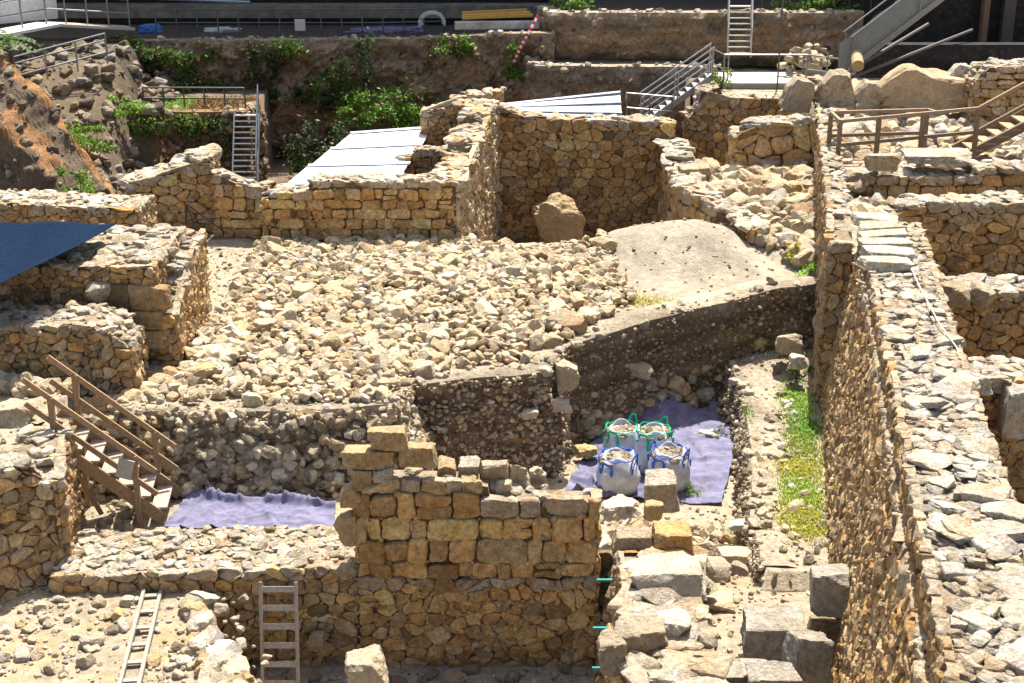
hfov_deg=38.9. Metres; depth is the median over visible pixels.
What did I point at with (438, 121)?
rubble wall
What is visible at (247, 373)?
fieldstone
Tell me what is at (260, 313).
fieldstone
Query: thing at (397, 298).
fieldstone
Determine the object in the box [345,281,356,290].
fieldstone
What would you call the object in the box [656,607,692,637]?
stone block
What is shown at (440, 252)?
fieldstone
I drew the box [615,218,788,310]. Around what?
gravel
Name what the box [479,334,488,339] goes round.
fieldstone
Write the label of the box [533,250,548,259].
fieldstone
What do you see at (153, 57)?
creeper
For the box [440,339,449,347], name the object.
fieldstone
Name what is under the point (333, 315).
fieldstone
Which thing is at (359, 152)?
white roof
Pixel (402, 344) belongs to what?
fieldstone
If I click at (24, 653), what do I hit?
rubble
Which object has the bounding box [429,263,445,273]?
fieldstone
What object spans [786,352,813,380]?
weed
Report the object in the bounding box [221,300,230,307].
fieldstone
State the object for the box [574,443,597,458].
boulder
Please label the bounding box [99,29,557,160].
cliff
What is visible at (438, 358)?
fieldstone
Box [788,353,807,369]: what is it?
boulder
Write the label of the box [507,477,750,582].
rubble
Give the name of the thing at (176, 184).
rubble wall
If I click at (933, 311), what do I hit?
string
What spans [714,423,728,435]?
weed
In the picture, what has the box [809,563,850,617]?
stone block
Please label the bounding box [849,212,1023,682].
long wall
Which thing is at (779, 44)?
pole
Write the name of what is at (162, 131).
bush
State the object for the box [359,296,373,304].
fieldstone
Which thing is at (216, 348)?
fieldstone
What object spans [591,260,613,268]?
fieldstone
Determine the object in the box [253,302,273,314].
fieldstone
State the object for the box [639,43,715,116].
metal stairs
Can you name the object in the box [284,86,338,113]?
bush
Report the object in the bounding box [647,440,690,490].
bulk bag
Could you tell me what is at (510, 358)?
fieldstone
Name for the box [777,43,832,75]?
rubble
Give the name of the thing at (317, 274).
fieldstone
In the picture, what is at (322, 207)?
house wall
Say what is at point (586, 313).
fieldstone
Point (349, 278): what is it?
fieldstone
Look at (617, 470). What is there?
bulk bag
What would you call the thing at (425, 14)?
hose coil
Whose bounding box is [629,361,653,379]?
boulder
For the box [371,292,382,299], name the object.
fieldstone
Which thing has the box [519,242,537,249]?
fieldstone
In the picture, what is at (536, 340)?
fieldstone
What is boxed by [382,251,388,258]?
fieldstone
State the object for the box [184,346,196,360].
fieldstone
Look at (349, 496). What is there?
ashlar block
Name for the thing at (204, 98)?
railing
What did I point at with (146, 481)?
wooden stairs
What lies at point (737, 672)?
stone block
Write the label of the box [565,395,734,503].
ground cloth
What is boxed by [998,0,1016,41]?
post
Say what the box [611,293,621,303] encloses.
fieldstone
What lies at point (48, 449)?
rubble wall
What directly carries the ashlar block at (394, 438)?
on the ashlar block at (361, 456)
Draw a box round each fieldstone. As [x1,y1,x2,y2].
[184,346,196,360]
[200,326,209,332]
[212,345,225,351]
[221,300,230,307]
[230,375,245,386]
[237,267,247,274]
[243,392,264,406]
[244,371,252,378]
[246,297,256,304]
[246,353,258,362]
[249,293,266,301]
[251,259,262,266]
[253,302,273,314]
[254,317,277,332]
[255,244,266,252]
[256,311,266,315]
[259,236,280,245]
[259,348,272,359]
[266,241,286,255]
[267,271,278,278]
[267,292,276,300]
[275,308,296,321]
[275,343,293,354]
[277,287,290,291]
[277,387,290,396]
[292,282,315,296]
[297,293,316,303]
[297,307,304,316]
[307,366,315,370]
[309,328,323,336]
[311,271,321,278]
[315,243,331,253]
[316,361,330,374]
[318,334,341,350]
[319,346,332,351]
[320,330,338,339]
[322,279,342,293]
[323,393,336,400]
[325,310,340,321]
[329,261,345,272]
[336,301,350,310]
[337,358,356,373]
[340,350,352,358]
[340,366,347,372]
[341,274,357,287]
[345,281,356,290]
[351,300,364,309]
[357,243,373,253]
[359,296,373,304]
[359,319,372,324]
[360,392,374,402]
[363,273,375,279]
[364,332,379,348]
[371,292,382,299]
[372,285,380,290]
[374,353,388,372]
[378,339,387,346]
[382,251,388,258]
[384,264,398,272]
[385,330,401,338]
[389,305,409,318]
[389,354,407,364]
[391,294,403,302]
[398,289,419,302]
[399,341,410,348]
[401,262,412,273]
[405,250,418,258]
[406,241,418,245]
[409,266,423,275]
[410,255,420,260]
[412,242,427,252]
[414,323,434,334]
[414,360,435,377]
[415,257,426,262]
[415,347,432,359]
[423,264,435,273]
[425,328,448,342]
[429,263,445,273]
[429,337,449,355]
[431,352,444,365]
[439,250,458,255]
[439,253,457,265]
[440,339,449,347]
[442,252,456,257]
[442,267,459,276]
[443,308,451,315]
[447,248,459,254]
[448,319,455,329]
[456,241,469,245]
[456,356,473,368]
[466,327,481,340]
[467,270,480,278]
[469,267,480,271]
[474,299,498,317]
[475,277,486,286]
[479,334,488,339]
[482,245,494,252]
[485,289,496,300]
[487,251,502,262]
[489,257,502,268]
[495,479,512,496]
[497,330,508,339]
[502,319,512,326]
[504,354,518,363]
[506,263,526,277]
[509,464,530,489]
[517,289,528,297]
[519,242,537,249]
[522,310,532,319]
[525,318,538,330]
[529,332,543,351]
[529,466,545,485]
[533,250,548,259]
[533,268,551,277]
[533,329,544,333]
[536,319,542,327]
[544,332,561,348]
[547,299,566,311]
[550,264,563,274]
[555,307,577,323]
[562,314,587,333]
[569,291,588,306]
[574,257,585,260]
[574,274,585,281]
[578,307,598,321]
[580,280,598,291]
[582,235,589,241]
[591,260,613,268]
[596,236,617,252]
[601,291,611,300]
[604,305,615,315]
[610,273,618,277]
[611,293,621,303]
[623,285,633,289]
[698,428,719,438]
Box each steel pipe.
[168,0,249,3]
[847,23,928,72]
[851,29,972,78]
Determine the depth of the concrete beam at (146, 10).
58.24 m
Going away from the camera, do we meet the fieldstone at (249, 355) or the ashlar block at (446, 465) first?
the ashlar block at (446, 465)
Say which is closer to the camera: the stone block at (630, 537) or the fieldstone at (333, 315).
the stone block at (630, 537)
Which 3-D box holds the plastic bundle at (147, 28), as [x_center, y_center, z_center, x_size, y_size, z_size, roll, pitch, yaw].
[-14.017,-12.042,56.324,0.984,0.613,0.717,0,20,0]
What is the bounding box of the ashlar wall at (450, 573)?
[352,467,601,667]
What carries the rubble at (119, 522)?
on the ground at (670, 274)
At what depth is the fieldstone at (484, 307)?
33.55 m
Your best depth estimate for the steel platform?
50.31 m
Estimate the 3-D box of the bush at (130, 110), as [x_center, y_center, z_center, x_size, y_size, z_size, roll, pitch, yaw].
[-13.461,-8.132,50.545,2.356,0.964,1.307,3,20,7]
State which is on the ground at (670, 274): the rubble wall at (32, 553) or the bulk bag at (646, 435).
the rubble wall at (32, 553)
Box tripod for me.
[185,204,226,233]
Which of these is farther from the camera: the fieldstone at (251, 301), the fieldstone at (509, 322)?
the fieldstone at (251, 301)
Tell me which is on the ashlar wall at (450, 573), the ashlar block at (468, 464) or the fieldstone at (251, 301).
the ashlar block at (468, 464)
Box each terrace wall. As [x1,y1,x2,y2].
[860,157,1023,199]
[873,190,1023,276]
[940,272,1023,358]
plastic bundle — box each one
[138,23,163,34]
[204,26,242,32]
[343,26,426,34]
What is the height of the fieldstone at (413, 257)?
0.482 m
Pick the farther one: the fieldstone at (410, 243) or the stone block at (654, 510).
the fieldstone at (410, 243)
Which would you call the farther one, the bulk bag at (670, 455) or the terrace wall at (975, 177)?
the terrace wall at (975, 177)
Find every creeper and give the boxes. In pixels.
[130,36,206,66]
[269,34,308,67]
[301,73,366,109]
[430,31,475,58]
[503,40,529,83]
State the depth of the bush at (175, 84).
54.25 m
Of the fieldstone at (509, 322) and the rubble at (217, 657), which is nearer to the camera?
the rubble at (217, 657)
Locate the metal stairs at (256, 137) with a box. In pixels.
[232,84,259,181]
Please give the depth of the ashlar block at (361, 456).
24.93 m
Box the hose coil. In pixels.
[418,11,445,27]
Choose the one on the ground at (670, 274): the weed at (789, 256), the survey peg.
the weed at (789, 256)
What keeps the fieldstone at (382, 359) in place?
on the ground at (670, 274)
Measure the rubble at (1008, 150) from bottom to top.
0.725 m
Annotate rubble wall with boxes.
[0,188,157,227]
[0,220,186,362]
[0,300,149,397]
[0,451,72,603]
[16,419,85,556]
[48,524,359,667]
[118,143,222,231]
[158,228,212,366]
[211,168,275,237]
[419,86,506,145]
[592,547,733,682]
[679,82,794,165]
[725,113,818,167]
[958,57,1023,123]
[968,355,1023,503]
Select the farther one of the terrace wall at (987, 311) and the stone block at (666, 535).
the terrace wall at (987, 311)
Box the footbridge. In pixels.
[0,0,134,37]
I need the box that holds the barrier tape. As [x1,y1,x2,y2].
[513,15,538,61]
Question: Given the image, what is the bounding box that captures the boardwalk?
[826,82,1023,169]
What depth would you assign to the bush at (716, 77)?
49.78 m
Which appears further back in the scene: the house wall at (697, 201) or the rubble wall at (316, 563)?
the house wall at (697, 201)
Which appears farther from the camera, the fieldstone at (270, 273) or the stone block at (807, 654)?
the fieldstone at (270, 273)
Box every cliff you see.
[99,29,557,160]
[131,101,270,181]
[517,55,722,137]
[534,4,863,67]
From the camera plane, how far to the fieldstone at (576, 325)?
32.93 m
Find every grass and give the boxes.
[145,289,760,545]
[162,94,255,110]
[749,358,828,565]
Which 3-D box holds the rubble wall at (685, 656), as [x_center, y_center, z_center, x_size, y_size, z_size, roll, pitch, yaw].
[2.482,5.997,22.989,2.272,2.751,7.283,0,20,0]
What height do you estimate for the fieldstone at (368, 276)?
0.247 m
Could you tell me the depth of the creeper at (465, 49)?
53.95 m
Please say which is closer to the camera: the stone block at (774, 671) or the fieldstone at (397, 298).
the stone block at (774, 671)
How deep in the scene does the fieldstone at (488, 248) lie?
37.75 m
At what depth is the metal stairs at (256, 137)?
50.03 m
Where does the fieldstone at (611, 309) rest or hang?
on the ground at (670, 274)
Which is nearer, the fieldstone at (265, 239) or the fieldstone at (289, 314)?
the fieldstone at (289, 314)
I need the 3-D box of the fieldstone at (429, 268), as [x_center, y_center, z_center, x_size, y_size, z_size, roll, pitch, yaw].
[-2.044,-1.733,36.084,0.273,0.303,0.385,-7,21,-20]
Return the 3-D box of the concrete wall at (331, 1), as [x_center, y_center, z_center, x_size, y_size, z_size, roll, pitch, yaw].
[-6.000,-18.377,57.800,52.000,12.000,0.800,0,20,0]
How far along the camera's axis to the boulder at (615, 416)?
33.40 m
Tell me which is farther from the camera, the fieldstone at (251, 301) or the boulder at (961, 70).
the boulder at (961, 70)
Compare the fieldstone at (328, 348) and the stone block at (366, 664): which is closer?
the stone block at (366, 664)
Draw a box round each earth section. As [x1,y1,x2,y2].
[78,389,437,504]
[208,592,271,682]
[400,343,574,477]
[560,275,816,444]
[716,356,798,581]
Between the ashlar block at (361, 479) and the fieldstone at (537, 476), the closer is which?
the ashlar block at (361, 479)
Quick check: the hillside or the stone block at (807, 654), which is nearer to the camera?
the stone block at (807, 654)
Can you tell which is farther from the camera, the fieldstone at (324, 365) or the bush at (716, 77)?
the bush at (716, 77)
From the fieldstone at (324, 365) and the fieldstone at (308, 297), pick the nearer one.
the fieldstone at (324, 365)
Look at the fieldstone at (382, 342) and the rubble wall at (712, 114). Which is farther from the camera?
the rubble wall at (712, 114)
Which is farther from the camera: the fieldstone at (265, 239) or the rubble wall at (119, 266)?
the fieldstone at (265, 239)
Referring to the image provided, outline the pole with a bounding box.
[776,0,783,89]
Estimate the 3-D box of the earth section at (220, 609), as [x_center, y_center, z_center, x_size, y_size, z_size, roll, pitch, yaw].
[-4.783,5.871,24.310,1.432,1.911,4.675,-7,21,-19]
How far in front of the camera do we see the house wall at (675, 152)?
43.66 m
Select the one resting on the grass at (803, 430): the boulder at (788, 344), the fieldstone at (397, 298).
the boulder at (788, 344)
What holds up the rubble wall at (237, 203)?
on the ground at (670, 274)
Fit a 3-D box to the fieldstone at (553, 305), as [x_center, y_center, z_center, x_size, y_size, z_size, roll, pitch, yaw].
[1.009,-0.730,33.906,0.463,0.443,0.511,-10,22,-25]
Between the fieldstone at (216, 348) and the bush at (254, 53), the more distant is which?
the bush at (254, 53)
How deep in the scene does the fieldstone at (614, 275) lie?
36.17 m
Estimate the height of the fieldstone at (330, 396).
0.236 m
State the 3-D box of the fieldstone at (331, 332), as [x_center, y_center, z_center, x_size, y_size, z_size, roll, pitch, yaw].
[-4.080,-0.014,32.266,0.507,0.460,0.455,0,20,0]
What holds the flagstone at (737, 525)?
on the ground at (670, 274)
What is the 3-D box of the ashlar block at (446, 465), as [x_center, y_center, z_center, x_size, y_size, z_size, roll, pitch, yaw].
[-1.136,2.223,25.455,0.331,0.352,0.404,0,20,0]
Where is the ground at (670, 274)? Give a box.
[0,0,1023,682]
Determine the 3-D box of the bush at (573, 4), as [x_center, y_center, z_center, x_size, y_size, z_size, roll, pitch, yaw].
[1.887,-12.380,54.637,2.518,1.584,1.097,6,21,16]
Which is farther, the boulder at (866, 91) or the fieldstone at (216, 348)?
the boulder at (866, 91)
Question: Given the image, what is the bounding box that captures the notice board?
[115,457,134,479]
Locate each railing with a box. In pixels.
[14,33,108,79]
[142,87,245,108]
[154,7,444,36]
[625,92,674,118]
[761,0,871,10]
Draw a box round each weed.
[684,479,705,495]
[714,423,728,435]
[784,238,800,262]
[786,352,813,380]
[795,262,818,276]
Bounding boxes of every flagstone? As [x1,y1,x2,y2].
[705,588,735,612]
[713,546,751,563]
[729,518,745,531]
[753,573,764,582]
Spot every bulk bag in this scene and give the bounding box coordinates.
[595,446,640,495]
[602,413,640,451]
[633,416,674,473]
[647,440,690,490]
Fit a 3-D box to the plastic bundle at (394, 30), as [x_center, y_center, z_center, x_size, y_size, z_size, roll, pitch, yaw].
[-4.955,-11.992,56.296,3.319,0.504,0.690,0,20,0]
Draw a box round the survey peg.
[597,579,611,580]
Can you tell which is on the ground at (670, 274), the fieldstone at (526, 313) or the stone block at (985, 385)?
the fieldstone at (526, 313)
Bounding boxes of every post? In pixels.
[977,0,990,41]
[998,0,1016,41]
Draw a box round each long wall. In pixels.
[812,101,853,402]
[814,250,930,682]
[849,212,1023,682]
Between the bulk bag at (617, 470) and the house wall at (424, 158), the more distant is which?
the house wall at (424, 158)
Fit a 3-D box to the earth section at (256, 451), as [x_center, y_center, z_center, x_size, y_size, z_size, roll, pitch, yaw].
[-5.510,2.228,29.553,8.419,2.276,2.391,-2,20,-5]
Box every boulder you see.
[0,399,37,428]
[306,630,325,651]
[520,409,538,419]
[532,192,584,242]
[551,396,572,413]
[554,359,579,395]
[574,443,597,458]
[612,413,623,420]
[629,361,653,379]
[775,334,802,354]
[778,75,814,113]
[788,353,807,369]
[812,68,855,106]
[854,78,883,109]
[877,63,965,109]
[947,63,971,77]
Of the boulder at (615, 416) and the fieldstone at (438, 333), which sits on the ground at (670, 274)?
the fieldstone at (438, 333)
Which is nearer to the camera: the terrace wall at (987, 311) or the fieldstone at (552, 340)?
the terrace wall at (987, 311)
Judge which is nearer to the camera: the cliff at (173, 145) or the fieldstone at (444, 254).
the fieldstone at (444, 254)
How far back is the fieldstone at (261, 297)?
34.80 m
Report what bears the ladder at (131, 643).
on the ground at (670, 274)
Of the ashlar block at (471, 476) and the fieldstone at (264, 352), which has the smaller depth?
the ashlar block at (471, 476)
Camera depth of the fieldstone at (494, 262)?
36.50 m
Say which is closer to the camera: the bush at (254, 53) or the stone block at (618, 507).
the stone block at (618, 507)
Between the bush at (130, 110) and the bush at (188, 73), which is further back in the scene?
the bush at (188, 73)
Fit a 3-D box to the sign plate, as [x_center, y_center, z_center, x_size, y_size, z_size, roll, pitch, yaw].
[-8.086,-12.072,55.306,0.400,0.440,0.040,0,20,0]
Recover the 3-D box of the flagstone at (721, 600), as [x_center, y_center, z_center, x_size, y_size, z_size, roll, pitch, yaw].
[3.594,4.497,25.158,0.575,0.183,0.675,0,20,0]
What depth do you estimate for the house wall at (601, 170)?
45.83 m
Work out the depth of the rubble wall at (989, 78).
44.28 m
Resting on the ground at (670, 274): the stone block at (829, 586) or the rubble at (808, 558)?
the rubble at (808, 558)
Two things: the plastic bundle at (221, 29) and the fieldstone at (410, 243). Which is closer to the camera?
the fieldstone at (410, 243)
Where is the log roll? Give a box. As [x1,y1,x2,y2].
[850,48,863,71]
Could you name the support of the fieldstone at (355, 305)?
on the ground at (670, 274)
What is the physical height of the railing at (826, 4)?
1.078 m
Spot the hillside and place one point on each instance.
(38, 144)
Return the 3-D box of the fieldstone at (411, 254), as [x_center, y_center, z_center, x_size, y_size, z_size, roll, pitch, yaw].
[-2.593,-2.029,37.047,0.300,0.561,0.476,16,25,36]
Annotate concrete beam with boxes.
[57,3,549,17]
[454,20,539,29]
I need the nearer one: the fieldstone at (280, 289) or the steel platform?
the fieldstone at (280, 289)
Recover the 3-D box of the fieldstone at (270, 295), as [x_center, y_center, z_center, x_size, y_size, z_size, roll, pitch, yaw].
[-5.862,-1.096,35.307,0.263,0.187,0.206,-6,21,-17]
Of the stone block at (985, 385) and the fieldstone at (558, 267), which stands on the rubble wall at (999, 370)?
the stone block at (985, 385)
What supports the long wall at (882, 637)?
on the ground at (670, 274)
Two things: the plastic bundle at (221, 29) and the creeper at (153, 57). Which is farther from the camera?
the plastic bundle at (221, 29)
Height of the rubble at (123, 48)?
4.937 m
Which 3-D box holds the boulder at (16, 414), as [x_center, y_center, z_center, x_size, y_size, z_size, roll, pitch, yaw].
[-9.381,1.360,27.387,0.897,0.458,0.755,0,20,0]
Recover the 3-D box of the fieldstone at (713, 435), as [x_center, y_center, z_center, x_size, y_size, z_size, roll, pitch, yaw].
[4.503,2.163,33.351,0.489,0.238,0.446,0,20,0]
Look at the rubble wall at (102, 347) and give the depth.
29.39 m
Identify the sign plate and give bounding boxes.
[294,19,305,30]
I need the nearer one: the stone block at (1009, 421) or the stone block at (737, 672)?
the stone block at (737, 672)
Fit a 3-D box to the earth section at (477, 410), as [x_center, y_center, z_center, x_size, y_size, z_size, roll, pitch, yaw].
[-0.506,1.721,31.439,4.752,2.702,2.438,-12,23,-31]
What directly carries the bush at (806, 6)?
on the ground at (670, 274)
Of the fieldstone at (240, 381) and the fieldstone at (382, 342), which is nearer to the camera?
the fieldstone at (240, 381)
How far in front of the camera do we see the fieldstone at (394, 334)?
32.44 m
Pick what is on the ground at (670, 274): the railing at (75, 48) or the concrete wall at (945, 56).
the concrete wall at (945, 56)
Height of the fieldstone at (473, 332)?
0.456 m
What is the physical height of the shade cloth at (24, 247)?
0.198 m
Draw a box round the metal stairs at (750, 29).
[726,0,752,56]
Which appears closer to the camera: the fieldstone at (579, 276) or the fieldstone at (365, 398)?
the fieldstone at (365, 398)
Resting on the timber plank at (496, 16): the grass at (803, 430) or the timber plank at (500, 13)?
the timber plank at (500, 13)
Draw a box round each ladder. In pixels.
[118,587,162,682]
[258,582,299,682]
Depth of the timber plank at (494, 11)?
54.94 m
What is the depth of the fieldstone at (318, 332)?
32.56 m
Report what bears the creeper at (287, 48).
attached to the cliff at (396, 61)
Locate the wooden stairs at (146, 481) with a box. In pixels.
[20,355,183,528]
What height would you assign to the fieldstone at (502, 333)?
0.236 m
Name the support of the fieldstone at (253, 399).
on the ground at (670, 274)
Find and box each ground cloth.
[163,487,335,528]
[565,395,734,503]
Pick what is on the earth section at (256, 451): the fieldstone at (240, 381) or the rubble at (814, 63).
the fieldstone at (240, 381)
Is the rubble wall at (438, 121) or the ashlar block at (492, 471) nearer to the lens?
the ashlar block at (492, 471)
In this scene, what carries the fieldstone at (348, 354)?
on the ground at (670, 274)
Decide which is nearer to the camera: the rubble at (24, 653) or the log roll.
the rubble at (24, 653)
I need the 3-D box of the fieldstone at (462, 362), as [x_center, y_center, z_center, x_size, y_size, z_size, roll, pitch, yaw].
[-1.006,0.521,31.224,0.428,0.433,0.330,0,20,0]
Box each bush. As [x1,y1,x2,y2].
[54,163,98,193]
[65,120,117,153]
[93,31,147,49]
[108,93,154,121]
[115,43,164,76]
[120,111,226,141]
[168,77,238,93]
[176,47,228,91]
[185,116,245,158]
[239,35,286,107]
[279,111,349,175]
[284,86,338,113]
[323,27,379,92]
[327,77,430,127]
[387,96,449,128]
[536,0,594,28]
[712,67,733,88]
[769,0,863,14]
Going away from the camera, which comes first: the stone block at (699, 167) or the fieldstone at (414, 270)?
the fieldstone at (414, 270)
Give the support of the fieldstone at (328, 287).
on the ground at (670, 274)
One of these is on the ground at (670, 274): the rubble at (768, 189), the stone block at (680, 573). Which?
the rubble at (768, 189)
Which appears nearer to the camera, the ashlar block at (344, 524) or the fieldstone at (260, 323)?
the ashlar block at (344, 524)
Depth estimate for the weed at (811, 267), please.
35.90 m
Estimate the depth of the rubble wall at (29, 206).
37.27 m
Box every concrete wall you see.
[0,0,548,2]
[828,0,1023,41]
[856,42,1023,74]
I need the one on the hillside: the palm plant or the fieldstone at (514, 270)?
the palm plant
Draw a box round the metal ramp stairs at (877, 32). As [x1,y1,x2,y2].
[838,0,943,70]
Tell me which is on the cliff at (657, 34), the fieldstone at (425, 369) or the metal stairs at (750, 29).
the metal stairs at (750, 29)
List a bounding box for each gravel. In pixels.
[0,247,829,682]
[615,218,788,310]
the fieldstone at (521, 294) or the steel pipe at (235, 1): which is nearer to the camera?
the fieldstone at (521, 294)
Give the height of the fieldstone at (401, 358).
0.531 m
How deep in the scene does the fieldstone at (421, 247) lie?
37.80 m
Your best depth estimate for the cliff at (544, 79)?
52.75 m
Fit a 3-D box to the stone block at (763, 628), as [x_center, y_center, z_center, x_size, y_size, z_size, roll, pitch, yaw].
[4.206,4.696,23.310,1.097,0.651,0.816,0,20,0]
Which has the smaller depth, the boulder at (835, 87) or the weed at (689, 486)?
the weed at (689, 486)
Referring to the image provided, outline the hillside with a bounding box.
[0,56,114,194]
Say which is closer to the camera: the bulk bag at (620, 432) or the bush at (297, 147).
the bulk bag at (620, 432)
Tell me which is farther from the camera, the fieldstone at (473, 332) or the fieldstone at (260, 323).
the fieldstone at (260, 323)
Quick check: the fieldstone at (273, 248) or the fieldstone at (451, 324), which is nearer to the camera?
the fieldstone at (451, 324)
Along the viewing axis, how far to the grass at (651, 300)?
34.87 m
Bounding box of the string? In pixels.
[899,223,960,352]
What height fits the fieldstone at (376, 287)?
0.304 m
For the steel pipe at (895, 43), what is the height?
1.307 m
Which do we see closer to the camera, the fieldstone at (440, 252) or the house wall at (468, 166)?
the fieldstone at (440, 252)
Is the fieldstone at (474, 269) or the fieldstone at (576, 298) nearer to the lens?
the fieldstone at (576, 298)
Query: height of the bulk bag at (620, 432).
1.027 m
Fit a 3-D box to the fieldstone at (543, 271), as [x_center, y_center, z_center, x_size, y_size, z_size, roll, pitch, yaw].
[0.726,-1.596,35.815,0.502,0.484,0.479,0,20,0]
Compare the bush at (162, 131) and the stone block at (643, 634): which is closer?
the stone block at (643, 634)
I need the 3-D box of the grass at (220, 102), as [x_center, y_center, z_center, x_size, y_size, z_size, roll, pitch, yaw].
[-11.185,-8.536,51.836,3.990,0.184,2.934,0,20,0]
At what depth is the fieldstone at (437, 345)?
31.89 m
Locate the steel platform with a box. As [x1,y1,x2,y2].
[710,49,837,89]
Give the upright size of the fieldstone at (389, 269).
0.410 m
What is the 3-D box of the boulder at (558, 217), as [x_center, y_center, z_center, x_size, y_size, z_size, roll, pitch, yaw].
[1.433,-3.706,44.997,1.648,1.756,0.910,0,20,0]
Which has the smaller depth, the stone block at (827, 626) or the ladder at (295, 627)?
the stone block at (827, 626)
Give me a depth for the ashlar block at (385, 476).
24.93 m
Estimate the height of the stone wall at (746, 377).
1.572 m
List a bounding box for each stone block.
[345,644,388,682]
[596,628,627,676]
[602,494,640,521]
[611,525,650,559]
[614,614,667,652]
[630,552,706,600]
[643,499,664,521]
[644,468,679,512]
[651,520,694,555]
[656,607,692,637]
[677,162,712,179]
[690,658,767,682]
[740,604,805,659]
[745,660,803,682]
[782,628,834,682]
[807,615,838,656]
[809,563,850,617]
[864,153,900,171]
[900,148,972,164]
[972,375,992,395]
[995,375,1023,439]
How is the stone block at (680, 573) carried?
on the rubble wall at (685, 656)
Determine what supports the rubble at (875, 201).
on the ground at (670, 274)
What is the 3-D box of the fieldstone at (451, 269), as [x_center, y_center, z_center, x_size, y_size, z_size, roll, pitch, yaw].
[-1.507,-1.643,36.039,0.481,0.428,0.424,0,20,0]
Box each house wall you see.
[258,171,457,242]
[394,144,447,174]
[427,98,502,241]
[451,98,676,240]
[652,137,707,221]
[675,180,770,244]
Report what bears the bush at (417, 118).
on the cliff at (396, 61)
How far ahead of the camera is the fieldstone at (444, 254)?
37.12 m
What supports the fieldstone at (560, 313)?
on the ground at (670, 274)
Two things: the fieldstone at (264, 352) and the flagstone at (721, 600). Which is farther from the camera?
the fieldstone at (264, 352)
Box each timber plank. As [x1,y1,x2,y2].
[462,8,526,13]
[462,11,529,15]
[462,13,532,19]
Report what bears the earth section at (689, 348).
on the ground at (670, 274)
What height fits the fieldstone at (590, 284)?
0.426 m
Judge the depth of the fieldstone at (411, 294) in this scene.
34.45 m
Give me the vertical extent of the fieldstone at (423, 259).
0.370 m
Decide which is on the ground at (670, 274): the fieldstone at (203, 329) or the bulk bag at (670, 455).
the fieldstone at (203, 329)
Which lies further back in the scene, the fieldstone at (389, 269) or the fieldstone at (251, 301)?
the fieldstone at (389, 269)
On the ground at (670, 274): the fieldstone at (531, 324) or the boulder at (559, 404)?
the fieldstone at (531, 324)
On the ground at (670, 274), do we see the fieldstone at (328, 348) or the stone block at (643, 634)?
the fieldstone at (328, 348)
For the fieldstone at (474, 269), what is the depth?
35.78 m
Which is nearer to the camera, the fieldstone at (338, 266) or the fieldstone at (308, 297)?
the fieldstone at (308, 297)
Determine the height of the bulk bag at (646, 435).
1.068 m
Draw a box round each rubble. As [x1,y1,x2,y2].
[0,39,179,194]
[0,305,255,414]
[0,594,196,682]
[94,494,226,532]
[139,229,636,405]
[179,590,254,682]
[249,663,572,682]
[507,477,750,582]
[688,156,817,267]
[750,351,828,563]
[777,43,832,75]
[836,107,1023,145]
[841,119,1023,170]
[844,168,889,258]
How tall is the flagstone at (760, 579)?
0.188 m
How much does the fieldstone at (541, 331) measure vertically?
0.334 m
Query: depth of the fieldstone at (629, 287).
35.35 m
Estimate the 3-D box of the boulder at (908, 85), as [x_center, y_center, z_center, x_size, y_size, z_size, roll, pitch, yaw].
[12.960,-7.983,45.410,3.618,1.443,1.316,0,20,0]
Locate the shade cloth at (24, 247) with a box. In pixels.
[0,221,116,284]
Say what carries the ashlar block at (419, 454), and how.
on the ashlar wall at (450, 573)
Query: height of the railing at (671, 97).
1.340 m
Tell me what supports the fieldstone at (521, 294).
on the ground at (670, 274)
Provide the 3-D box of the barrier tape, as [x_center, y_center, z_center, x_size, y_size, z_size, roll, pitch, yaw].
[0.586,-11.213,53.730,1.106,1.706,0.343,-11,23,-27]
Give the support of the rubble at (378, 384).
on the ground at (670, 274)
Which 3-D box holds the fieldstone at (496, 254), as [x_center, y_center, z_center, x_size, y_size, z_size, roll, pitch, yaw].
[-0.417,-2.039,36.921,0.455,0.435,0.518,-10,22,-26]
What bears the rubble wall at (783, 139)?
on the ground at (670, 274)
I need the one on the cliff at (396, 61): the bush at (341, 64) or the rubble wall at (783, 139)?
the bush at (341, 64)
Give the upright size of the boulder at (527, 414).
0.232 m
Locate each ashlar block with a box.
[333,509,356,546]
[339,483,360,508]
[340,444,398,469]
[352,469,373,490]
[367,425,408,451]
[372,468,393,483]
[398,441,437,467]
[438,455,456,475]
[458,455,479,476]
[461,473,476,493]
[480,460,508,481]
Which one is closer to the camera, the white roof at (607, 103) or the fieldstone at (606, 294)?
the fieldstone at (606, 294)
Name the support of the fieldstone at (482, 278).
on the ground at (670, 274)
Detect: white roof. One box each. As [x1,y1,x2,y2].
[288,127,427,185]
[508,91,621,115]
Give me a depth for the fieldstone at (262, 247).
38.34 m
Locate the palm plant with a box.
[0,29,39,64]
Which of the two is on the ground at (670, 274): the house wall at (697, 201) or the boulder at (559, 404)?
the house wall at (697, 201)
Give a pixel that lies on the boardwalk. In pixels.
(1007, 121)
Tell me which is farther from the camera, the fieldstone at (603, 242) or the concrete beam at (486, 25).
the concrete beam at (486, 25)
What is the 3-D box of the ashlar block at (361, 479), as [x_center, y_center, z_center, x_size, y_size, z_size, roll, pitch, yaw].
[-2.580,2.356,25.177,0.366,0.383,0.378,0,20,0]
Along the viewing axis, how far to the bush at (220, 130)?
50.44 m
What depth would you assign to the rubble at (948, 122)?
43.40 m
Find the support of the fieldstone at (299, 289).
on the ground at (670, 274)
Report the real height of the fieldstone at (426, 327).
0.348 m

